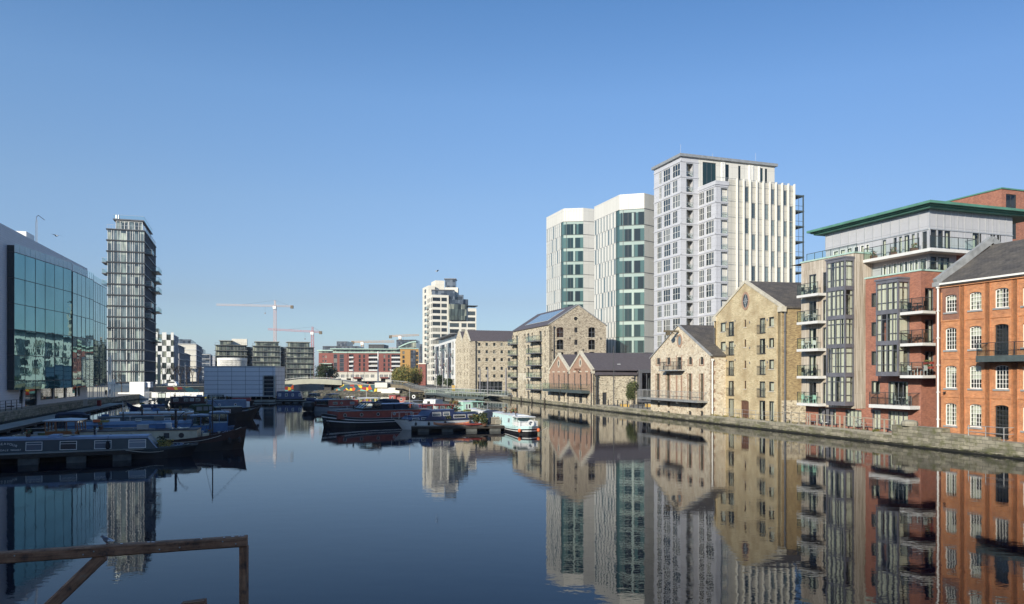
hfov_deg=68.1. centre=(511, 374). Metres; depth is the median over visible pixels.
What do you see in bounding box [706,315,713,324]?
window
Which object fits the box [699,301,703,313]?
window
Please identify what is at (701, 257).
window
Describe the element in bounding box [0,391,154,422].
quay
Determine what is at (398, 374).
willow tree
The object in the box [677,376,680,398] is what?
timber door
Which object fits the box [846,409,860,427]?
glazed door
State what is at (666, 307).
window
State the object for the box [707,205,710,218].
window
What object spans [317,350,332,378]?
brick apartments
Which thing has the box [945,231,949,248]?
window
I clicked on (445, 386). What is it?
quay fence
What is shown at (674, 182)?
window
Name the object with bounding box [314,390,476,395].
rubble shore
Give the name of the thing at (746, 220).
window
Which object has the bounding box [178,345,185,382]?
apartment building
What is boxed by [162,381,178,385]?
parked car
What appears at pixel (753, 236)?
window
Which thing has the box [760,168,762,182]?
window
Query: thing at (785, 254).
window
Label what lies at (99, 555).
timber fender
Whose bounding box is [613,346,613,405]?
lamp post
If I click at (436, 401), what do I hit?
narrowboat
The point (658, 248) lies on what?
window
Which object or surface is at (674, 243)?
window
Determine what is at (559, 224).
strip windows
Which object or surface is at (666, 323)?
window
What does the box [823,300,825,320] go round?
window
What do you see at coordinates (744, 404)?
timber door
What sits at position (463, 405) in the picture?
houseboat
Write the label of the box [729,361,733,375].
french window
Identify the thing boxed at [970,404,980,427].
window
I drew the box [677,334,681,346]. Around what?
oval window
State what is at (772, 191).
window
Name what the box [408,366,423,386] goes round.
willow tree
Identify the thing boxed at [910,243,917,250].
potted plants
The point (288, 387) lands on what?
mural wall
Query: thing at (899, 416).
glazed door
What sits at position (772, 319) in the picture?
window
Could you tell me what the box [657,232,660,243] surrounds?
window
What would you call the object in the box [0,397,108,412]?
quay kerb
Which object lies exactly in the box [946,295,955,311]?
window
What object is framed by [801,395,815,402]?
patio set
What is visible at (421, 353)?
glass block
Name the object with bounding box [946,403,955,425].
window
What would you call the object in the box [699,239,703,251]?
window
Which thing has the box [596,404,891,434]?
quay kerb
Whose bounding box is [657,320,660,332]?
window
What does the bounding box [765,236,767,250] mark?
window
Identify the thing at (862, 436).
quay
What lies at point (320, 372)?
dark tree
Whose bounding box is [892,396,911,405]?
patio set
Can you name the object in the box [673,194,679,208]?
window
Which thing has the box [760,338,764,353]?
french window
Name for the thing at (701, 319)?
window
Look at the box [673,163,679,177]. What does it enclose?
window
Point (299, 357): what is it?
glass apartments
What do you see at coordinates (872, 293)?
window
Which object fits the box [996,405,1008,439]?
door
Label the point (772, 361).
window
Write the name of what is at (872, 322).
window
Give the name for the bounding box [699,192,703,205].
window
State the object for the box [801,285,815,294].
patio set
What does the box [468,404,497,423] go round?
narrowboat
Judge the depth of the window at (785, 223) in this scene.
152.22 m
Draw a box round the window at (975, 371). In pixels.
[970,365,980,388]
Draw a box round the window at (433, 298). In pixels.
[432,297,439,300]
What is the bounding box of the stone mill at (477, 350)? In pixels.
[455,329,512,392]
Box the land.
[107,375,463,391]
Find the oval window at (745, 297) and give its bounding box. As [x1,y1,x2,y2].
[742,292,748,309]
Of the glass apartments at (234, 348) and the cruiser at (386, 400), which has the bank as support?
the glass apartments at (234, 348)
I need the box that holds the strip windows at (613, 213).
[595,213,615,352]
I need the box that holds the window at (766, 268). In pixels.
[765,267,767,281]
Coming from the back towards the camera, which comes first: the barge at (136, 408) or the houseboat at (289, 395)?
the houseboat at (289, 395)
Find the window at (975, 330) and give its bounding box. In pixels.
[970,326,980,348]
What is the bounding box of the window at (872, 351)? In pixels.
[872,351,875,364]
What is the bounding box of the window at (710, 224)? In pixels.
[706,220,713,234]
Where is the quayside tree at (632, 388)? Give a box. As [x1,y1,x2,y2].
[625,380,638,400]
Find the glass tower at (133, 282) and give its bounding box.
[102,214,161,391]
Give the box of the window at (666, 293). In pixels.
[663,289,669,301]
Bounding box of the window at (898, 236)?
[898,236,901,252]
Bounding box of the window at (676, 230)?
[673,225,679,238]
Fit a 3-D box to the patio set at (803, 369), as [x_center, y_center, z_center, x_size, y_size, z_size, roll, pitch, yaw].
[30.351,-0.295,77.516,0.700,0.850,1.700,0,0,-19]
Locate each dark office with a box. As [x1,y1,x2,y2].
[323,346,363,349]
[337,341,352,345]
[369,344,388,348]
[396,340,419,362]
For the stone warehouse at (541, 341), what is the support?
on the quay at (862, 436)
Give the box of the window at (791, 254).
[790,253,792,267]
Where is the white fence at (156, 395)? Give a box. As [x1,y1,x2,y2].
[152,392,202,398]
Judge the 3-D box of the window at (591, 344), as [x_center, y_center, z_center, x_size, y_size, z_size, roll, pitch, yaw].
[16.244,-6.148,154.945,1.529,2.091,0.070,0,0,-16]
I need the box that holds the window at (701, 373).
[701,373,702,399]
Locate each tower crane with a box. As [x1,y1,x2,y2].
[216,300,293,340]
[268,327,321,346]
[351,341,392,346]
[389,334,418,339]
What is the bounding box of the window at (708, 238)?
[707,237,710,249]
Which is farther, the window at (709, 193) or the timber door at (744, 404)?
the window at (709, 193)
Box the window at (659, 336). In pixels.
[657,335,660,346]
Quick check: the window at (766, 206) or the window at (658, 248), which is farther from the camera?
the window at (658, 248)
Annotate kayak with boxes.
[433,422,468,425]
[463,423,481,425]
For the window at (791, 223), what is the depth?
152.71 m
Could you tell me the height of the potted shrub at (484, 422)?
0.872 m
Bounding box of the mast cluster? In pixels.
[108,355,114,396]
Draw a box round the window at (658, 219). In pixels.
[657,217,660,229]
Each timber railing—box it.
[783,411,807,424]
[809,413,840,427]
[843,416,895,431]
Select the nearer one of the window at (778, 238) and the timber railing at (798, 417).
the timber railing at (798, 417)
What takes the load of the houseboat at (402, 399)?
on the water
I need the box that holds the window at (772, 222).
[771,221,773,234]
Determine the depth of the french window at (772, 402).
84.44 m
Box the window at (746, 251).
[745,250,747,264]
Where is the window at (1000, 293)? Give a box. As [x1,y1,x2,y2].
[996,288,1008,307]
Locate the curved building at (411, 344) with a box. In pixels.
[399,341,417,347]
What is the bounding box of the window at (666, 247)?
[664,244,669,256]
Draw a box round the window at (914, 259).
[914,259,917,269]
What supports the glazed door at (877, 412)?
in the apartment building at (862, 354)
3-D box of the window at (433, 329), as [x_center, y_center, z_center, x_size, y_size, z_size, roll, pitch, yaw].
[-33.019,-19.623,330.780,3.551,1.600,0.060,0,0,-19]
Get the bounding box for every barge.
[6,398,246,451]
[67,411,234,433]
[126,401,165,411]
[137,404,259,420]
[321,389,428,426]
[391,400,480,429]
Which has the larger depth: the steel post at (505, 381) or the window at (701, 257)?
the steel post at (505, 381)
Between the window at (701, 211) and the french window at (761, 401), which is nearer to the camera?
the french window at (761, 401)
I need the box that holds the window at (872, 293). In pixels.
[872,293,875,306]
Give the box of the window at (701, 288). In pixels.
[699,285,703,298]
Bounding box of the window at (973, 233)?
[973,233,980,247]
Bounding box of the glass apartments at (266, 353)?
[252,341,280,365]
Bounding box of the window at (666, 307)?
[664,304,669,316]
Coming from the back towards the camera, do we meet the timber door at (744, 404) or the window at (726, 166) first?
the window at (726, 166)
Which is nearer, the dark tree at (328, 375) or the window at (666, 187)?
the window at (666, 187)
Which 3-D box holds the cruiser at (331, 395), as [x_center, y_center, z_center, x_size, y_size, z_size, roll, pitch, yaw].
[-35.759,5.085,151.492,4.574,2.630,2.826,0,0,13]
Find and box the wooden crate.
[489,417,499,423]
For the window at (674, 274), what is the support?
in the residential tower at (724, 228)
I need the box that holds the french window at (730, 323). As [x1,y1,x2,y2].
[729,321,733,335]
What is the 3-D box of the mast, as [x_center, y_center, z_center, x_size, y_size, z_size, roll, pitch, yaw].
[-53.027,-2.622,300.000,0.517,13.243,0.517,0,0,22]
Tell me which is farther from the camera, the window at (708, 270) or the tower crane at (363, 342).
the tower crane at (363, 342)
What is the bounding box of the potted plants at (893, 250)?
[889,247,896,254]
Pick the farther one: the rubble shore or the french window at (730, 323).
the rubble shore
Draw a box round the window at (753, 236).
[752,235,754,249]
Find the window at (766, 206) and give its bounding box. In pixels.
[765,205,767,218]
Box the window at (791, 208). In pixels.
[790,207,792,220]
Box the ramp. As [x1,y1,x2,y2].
[387,380,428,394]
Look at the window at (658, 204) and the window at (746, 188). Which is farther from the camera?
the window at (658, 204)
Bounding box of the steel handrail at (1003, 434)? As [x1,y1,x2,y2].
[968,425,1013,441]
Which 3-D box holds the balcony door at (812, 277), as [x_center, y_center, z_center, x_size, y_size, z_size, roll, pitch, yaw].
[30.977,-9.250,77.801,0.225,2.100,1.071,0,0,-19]
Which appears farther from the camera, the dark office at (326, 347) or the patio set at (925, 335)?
the dark office at (326, 347)
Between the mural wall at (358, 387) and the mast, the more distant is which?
the mast
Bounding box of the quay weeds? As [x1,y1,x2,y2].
[687,412,879,431]
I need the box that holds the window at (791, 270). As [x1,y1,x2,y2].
[790,268,792,281]
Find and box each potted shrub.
[472,414,479,422]
[479,412,487,421]
[480,418,487,425]
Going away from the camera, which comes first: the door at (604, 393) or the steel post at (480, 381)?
the door at (604, 393)
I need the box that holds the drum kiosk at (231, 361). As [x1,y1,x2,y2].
[217,358,246,365]
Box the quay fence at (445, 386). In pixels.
[416,385,449,391]
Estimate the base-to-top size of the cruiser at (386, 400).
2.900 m
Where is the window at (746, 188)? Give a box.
[745,187,747,201]
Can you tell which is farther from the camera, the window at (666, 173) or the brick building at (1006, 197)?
the window at (666, 173)
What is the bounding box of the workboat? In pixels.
[156,392,168,404]
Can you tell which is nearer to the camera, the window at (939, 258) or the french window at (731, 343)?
the window at (939, 258)
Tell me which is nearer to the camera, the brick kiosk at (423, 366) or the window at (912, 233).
the window at (912, 233)
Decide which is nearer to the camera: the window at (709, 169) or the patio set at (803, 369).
the patio set at (803, 369)
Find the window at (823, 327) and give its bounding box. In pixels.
[823,327,825,347]
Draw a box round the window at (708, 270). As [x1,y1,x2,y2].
[707,268,710,281]
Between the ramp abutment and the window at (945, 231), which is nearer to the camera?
the window at (945, 231)
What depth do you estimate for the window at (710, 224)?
148.61 m
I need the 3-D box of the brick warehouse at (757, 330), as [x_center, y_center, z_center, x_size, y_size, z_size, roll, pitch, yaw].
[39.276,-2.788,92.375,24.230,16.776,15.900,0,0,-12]
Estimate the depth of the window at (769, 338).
84.79 m
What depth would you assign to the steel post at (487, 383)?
191.88 m
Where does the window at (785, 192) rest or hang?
in the residential tower at (724, 228)
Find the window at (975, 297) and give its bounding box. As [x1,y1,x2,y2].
[970,292,980,309]
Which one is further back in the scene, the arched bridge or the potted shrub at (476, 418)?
the arched bridge
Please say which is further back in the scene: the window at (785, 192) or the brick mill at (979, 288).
the window at (785, 192)
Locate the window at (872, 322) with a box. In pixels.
[872,322,875,335]
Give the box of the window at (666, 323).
[663,319,669,329]
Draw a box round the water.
[0,386,1023,603]
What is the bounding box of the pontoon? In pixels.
[0,403,124,432]
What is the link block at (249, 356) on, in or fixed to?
on the bank
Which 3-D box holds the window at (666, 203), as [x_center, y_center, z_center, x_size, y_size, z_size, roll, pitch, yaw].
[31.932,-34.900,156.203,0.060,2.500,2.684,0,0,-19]
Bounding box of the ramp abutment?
[375,383,400,392]
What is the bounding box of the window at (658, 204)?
[657,202,660,214]
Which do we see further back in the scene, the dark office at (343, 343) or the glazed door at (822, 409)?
the dark office at (343, 343)
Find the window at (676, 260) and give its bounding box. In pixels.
[673,256,679,269]
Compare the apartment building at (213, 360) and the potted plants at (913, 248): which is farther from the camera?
the apartment building at (213, 360)
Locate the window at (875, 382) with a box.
[872,381,879,393]
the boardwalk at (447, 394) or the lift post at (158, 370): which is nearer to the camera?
the boardwalk at (447, 394)
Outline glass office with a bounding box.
[0,215,106,410]
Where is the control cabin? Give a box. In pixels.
[129,382,157,398]
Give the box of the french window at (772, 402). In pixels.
[769,401,773,420]
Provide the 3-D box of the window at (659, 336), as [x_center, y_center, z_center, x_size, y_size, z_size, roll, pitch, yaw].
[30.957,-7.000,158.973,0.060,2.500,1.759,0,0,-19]
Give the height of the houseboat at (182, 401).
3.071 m
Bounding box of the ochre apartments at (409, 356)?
[396,348,418,382]
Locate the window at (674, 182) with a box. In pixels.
[673,180,676,193]
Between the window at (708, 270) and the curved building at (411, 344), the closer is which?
the window at (708, 270)
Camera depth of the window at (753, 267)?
149.68 m
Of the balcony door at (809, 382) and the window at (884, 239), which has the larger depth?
the balcony door at (809, 382)
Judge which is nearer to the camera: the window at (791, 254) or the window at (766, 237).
the window at (766, 237)
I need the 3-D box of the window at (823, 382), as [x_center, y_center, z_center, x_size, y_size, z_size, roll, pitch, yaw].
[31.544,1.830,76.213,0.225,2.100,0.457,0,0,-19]
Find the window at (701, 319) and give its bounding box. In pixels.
[699,317,703,324]
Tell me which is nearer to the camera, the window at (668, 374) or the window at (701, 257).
the window at (668, 374)
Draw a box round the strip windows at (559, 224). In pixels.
[547,224,559,311]
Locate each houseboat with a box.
[169,393,205,407]
[275,391,305,399]
[389,395,408,402]
[418,404,459,410]
[448,400,483,411]
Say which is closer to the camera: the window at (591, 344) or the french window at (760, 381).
the french window at (760, 381)
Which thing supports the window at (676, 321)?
in the residential tower at (724, 228)
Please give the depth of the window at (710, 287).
148.48 m
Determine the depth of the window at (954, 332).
61.08 m
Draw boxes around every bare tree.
[115,372,122,391]
[161,364,171,383]
[170,365,185,384]
[195,365,202,383]
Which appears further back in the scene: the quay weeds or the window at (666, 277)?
the window at (666, 277)
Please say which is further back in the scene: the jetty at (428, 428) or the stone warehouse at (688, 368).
the stone warehouse at (688, 368)
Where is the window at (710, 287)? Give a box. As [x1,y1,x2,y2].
[706,283,713,296]
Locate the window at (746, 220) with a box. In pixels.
[745,219,747,232]
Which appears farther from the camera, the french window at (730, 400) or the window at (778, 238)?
the window at (778, 238)
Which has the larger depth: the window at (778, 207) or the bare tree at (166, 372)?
the bare tree at (166, 372)
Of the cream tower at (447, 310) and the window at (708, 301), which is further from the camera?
the cream tower at (447, 310)
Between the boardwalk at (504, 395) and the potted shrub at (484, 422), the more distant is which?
the boardwalk at (504, 395)
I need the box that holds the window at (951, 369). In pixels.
[946,366,955,387]
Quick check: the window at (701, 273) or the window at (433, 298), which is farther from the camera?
the window at (433, 298)
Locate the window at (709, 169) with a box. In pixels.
[703,162,715,184]
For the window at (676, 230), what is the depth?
152.74 m
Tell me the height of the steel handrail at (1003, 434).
1.408 m
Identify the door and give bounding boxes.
[603,392,606,404]
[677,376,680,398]
[741,400,748,417]
[809,274,815,293]
[809,328,815,348]
[809,355,815,375]
[809,382,815,402]
[818,408,835,425]
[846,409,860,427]
[872,410,880,430]
[888,381,907,404]
[888,411,907,431]
[925,288,932,310]
[925,319,932,342]
[925,351,932,374]
[996,324,1008,354]
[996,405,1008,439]
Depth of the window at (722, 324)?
95.56 m
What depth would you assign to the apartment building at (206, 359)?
499.35 m
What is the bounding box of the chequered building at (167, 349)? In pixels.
[155,328,178,383]
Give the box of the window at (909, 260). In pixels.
[909,260,912,270]
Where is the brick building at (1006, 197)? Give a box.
[948,187,1023,240]
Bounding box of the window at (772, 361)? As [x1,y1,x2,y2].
[769,359,773,368]
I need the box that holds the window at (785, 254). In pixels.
[784,253,786,266]
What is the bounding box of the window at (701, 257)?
[699,254,703,267]
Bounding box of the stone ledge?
[892,420,1023,459]
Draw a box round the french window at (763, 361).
[760,360,764,374]
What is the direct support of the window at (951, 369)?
in the brick mill at (979, 288)
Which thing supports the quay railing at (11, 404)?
on the quay kerb at (47, 405)
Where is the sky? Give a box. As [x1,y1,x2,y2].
[0,0,1023,374]
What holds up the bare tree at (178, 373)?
on the bank
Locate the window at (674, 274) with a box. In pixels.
[673,272,676,284]
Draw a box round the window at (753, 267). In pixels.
[752,266,754,280]
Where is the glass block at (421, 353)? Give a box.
[420,344,422,362]
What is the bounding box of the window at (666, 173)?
[663,168,669,182]
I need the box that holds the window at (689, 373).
[689,373,690,399]
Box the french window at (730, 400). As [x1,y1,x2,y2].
[729,399,732,416]
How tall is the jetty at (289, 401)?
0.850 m
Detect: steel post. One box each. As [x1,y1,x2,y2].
[479,368,480,394]
[487,368,488,394]
[505,368,506,394]
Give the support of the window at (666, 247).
in the residential tower at (724, 228)
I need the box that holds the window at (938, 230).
[938,230,942,247]
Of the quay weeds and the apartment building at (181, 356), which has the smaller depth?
the quay weeds
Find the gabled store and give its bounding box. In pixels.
[542,351,652,406]
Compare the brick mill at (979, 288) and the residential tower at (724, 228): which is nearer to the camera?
the brick mill at (979, 288)
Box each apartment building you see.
[178,339,202,380]
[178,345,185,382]
[185,353,190,381]
[202,349,212,380]
[212,356,214,365]
[791,200,1023,431]
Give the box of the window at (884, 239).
[882,239,885,255]
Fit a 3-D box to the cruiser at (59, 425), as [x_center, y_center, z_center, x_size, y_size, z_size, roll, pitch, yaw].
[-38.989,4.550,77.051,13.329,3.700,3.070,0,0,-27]
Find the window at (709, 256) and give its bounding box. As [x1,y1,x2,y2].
[706,252,713,265]
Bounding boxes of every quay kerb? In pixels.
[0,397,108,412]
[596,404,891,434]
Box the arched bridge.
[285,377,364,390]
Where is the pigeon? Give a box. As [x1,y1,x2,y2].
[101,535,114,544]
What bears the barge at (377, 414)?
on the water
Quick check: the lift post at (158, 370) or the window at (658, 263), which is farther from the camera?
the lift post at (158, 370)
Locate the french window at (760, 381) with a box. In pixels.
[760,381,764,396]
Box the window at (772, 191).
[771,190,773,203]
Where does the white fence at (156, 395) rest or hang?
on the quay at (21, 414)
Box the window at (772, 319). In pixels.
[769,317,773,326]
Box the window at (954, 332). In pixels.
[946,328,955,349]
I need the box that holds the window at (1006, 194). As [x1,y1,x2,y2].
[1006,194,1015,238]
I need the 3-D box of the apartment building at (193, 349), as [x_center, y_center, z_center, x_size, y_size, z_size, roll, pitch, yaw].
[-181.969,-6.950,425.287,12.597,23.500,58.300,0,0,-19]
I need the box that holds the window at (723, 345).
[721,342,725,350]
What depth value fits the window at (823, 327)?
76.34 m
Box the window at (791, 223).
[790,222,792,236]
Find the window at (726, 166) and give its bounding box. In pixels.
[725,164,728,180]
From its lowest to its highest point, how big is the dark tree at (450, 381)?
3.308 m
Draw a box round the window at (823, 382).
[823,382,825,402]
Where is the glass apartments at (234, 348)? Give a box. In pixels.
[214,339,247,365]
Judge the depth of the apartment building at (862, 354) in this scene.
70.36 m
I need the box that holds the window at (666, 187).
[664,183,669,196]
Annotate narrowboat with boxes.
[0,426,197,460]
[119,406,208,423]
[206,396,261,411]
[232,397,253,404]
[302,391,380,410]
[423,399,442,408]
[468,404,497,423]
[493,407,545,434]
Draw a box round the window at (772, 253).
[771,252,773,265]
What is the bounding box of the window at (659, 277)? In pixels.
[657,276,660,288]
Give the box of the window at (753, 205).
[752,203,754,217]
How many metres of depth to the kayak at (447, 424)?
79.62 m
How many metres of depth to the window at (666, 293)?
156.37 m
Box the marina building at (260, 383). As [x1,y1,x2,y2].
[204,366,284,401]
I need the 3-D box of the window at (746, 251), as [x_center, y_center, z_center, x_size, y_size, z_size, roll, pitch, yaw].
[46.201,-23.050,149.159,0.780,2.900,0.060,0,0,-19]
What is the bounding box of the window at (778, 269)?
[777,268,779,281]
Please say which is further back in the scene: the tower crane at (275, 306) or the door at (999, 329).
the tower crane at (275, 306)
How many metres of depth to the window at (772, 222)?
151.19 m
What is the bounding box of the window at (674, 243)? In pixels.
[673,241,676,254]
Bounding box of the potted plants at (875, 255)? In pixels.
[870,251,877,258]
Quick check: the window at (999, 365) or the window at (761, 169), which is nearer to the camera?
the window at (999, 365)
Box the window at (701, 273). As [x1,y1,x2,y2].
[699,270,703,282]
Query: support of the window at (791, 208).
in the residential tower at (724, 228)
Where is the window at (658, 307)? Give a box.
[657,306,660,317]
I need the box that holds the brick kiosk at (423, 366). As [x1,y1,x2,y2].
[418,363,427,384]
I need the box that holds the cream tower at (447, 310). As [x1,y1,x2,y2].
[423,278,476,383]
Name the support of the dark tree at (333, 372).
on the land
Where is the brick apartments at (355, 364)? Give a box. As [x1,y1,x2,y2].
[330,348,399,381]
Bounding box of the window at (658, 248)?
[657,246,660,258]
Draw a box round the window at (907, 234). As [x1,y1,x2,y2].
[904,234,909,251]
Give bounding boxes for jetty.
[0,448,143,464]
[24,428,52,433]
[275,400,324,402]
[411,425,504,431]
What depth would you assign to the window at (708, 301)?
148.93 m
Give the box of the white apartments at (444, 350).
[433,333,457,386]
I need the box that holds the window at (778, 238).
[777,237,779,250]
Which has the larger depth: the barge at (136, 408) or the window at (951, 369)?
the barge at (136, 408)
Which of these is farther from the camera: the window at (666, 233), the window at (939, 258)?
the window at (666, 233)
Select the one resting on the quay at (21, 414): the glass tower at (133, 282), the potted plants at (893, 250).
the glass tower at (133, 282)
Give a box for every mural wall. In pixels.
[154,386,203,393]
[285,384,292,390]
[332,384,376,391]
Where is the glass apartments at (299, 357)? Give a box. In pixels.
[285,342,314,380]
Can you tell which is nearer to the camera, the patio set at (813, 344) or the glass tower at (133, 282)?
the patio set at (813, 344)
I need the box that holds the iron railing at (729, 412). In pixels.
[723,408,785,421]
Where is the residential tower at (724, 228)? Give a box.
[651,144,803,351]
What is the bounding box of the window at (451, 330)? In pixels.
[450,329,458,332]
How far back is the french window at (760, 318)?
86.63 m
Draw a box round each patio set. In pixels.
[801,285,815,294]
[801,313,815,321]
[801,340,815,348]
[801,368,815,375]
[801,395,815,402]
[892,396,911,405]
[907,301,927,310]
[907,333,927,342]
[907,365,927,374]
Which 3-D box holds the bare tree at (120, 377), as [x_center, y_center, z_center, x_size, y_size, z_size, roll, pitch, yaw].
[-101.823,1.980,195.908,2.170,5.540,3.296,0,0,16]
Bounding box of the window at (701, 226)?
[699,223,703,236]
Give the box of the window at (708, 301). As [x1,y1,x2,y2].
[707,300,710,312]
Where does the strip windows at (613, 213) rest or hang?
in the office tower at (624, 267)
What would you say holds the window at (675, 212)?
in the residential tower at (724, 228)
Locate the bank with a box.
[87,381,384,394]
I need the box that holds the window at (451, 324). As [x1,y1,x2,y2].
[450,323,458,326]
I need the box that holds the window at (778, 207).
[777,206,779,219]
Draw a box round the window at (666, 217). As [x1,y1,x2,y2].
[664,213,669,226]
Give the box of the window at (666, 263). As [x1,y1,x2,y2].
[663,259,669,271]
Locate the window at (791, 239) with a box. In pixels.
[790,238,792,251]
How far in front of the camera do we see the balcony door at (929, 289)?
65.98 m
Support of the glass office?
on the quay at (21, 414)
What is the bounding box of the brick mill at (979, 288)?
[932,236,1023,441]
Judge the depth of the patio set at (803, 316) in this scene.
77.25 m
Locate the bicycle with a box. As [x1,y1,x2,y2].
[855,419,866,428]
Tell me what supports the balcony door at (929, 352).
in the apartment building at (862, 354)
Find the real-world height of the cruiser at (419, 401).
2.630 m
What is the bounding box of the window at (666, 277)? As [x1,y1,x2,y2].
[664,274,669,286]
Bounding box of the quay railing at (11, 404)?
[0,399,21,410]
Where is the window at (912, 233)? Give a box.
[911,233,914,247]
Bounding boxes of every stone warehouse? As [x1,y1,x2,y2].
[507,304,606,400]
[637,325,725,415]
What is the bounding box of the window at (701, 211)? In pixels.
[699,208,703,220]
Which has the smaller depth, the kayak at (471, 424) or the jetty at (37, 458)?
the jetty at (37, 458)
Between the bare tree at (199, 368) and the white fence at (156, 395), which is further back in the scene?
the bare tree at (199, 368)
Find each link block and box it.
[247,347,252,365]
[280,347,285,380]
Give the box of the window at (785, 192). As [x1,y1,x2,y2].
[784,191,786,204]
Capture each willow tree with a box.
[391,364,413,384]
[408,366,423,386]
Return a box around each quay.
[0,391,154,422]
[478,393,891,443]
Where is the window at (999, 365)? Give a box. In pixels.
[996,365,1008,388]
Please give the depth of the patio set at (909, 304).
65.00 m
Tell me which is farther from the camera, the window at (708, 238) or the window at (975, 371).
the window at (708, 238)
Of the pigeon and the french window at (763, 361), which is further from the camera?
the french window at (763, 361)
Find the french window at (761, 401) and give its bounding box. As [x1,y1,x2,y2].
[760,401,763,419]
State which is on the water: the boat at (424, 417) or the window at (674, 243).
the boat at (424, 417)
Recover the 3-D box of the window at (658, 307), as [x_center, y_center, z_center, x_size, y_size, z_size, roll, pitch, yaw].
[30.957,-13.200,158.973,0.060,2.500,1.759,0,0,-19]
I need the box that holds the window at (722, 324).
[721,322,725,331]
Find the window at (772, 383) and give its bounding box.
[769,382,773,390]
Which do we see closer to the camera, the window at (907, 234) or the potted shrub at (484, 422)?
the window at (907, 234)
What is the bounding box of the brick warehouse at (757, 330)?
[712,280,805,421]
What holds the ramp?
on the ramp abutment
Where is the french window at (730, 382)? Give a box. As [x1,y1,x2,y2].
[729,381,731,395]
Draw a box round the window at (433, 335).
[432,334,439,337]
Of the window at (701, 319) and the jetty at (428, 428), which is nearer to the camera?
the jetty at (428, 428)
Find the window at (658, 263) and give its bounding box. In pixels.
[657,261,660,273]
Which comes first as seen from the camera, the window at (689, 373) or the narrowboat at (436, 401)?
the window at (689, 373)
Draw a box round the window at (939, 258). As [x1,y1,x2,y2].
[938,257,948,269]
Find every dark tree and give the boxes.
[313,363,328,378]
[321,366,332,378]
[328,366,338,378]
[437,375,444,387]
[444,378,452,387]
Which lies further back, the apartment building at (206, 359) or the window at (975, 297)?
the apartment building at (206, 359)
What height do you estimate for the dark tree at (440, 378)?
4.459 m
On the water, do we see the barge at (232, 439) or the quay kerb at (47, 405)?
the barge at (232, 439)
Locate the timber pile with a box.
[181,598,206,603]
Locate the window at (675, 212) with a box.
[673,211,676,223]
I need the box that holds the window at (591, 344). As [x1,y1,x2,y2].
[588,340,594,349]
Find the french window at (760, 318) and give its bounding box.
[760,318,764,333]
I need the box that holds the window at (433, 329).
[432,328,439,331]
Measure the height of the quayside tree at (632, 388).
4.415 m
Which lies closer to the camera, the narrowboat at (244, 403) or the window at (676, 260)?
the narrowboat at (244, 403)
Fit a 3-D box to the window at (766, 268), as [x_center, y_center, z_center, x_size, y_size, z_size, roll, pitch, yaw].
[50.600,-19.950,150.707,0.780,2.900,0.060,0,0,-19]
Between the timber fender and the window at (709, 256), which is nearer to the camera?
the timber fender
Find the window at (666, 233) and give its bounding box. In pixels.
[663,228,669,242]
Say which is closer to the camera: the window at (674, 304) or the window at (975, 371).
the window at (975, 371)
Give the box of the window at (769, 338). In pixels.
[769,338,773,347]
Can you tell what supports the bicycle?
on the quay at (862, 436)
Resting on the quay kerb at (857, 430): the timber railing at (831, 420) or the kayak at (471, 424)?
the timber railing at (831, 420)
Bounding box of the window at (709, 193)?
[706,188,713,202]
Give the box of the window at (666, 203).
[663,198,669,212]
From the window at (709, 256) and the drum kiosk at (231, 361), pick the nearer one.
the window at (709, 256)
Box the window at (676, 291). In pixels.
[673,287,679,299]
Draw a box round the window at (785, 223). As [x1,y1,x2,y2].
[784,222,786,235]
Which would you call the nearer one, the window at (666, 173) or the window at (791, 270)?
the window at (791, 270)
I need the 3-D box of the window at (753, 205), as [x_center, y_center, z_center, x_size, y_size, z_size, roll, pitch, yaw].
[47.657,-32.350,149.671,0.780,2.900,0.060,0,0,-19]
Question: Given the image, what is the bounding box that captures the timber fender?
[0,535,248,603]
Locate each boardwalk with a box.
[424,389,486,400]
[426,388,510,396]
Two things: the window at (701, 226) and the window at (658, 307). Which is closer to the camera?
the window at (701, 226)
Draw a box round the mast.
[377,351,378,382]
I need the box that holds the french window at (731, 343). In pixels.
[729,341,733,354]
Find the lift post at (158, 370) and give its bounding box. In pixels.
[157,355,160,385]
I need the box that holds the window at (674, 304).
[673,303,676,315]
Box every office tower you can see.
[546,208,593,314]
[594,193,653,352]
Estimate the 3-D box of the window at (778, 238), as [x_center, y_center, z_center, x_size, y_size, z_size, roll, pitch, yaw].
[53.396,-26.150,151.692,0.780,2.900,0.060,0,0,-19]
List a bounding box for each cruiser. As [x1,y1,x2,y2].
[52,410,196,429]
[208,394,224,399]
[305,393,323,403]
[323,393,337,402]
[370,398,399,406]
[403,400,431,408]
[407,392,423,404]
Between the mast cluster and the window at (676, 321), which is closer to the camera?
the window at (676, 321)
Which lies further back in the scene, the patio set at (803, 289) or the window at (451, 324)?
the window at (451, 324)
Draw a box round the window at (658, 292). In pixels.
[657,291,660,302]
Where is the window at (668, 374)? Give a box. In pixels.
[667,373,669,397]
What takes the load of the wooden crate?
on the jetty
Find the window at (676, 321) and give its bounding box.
[673,318,679,328]

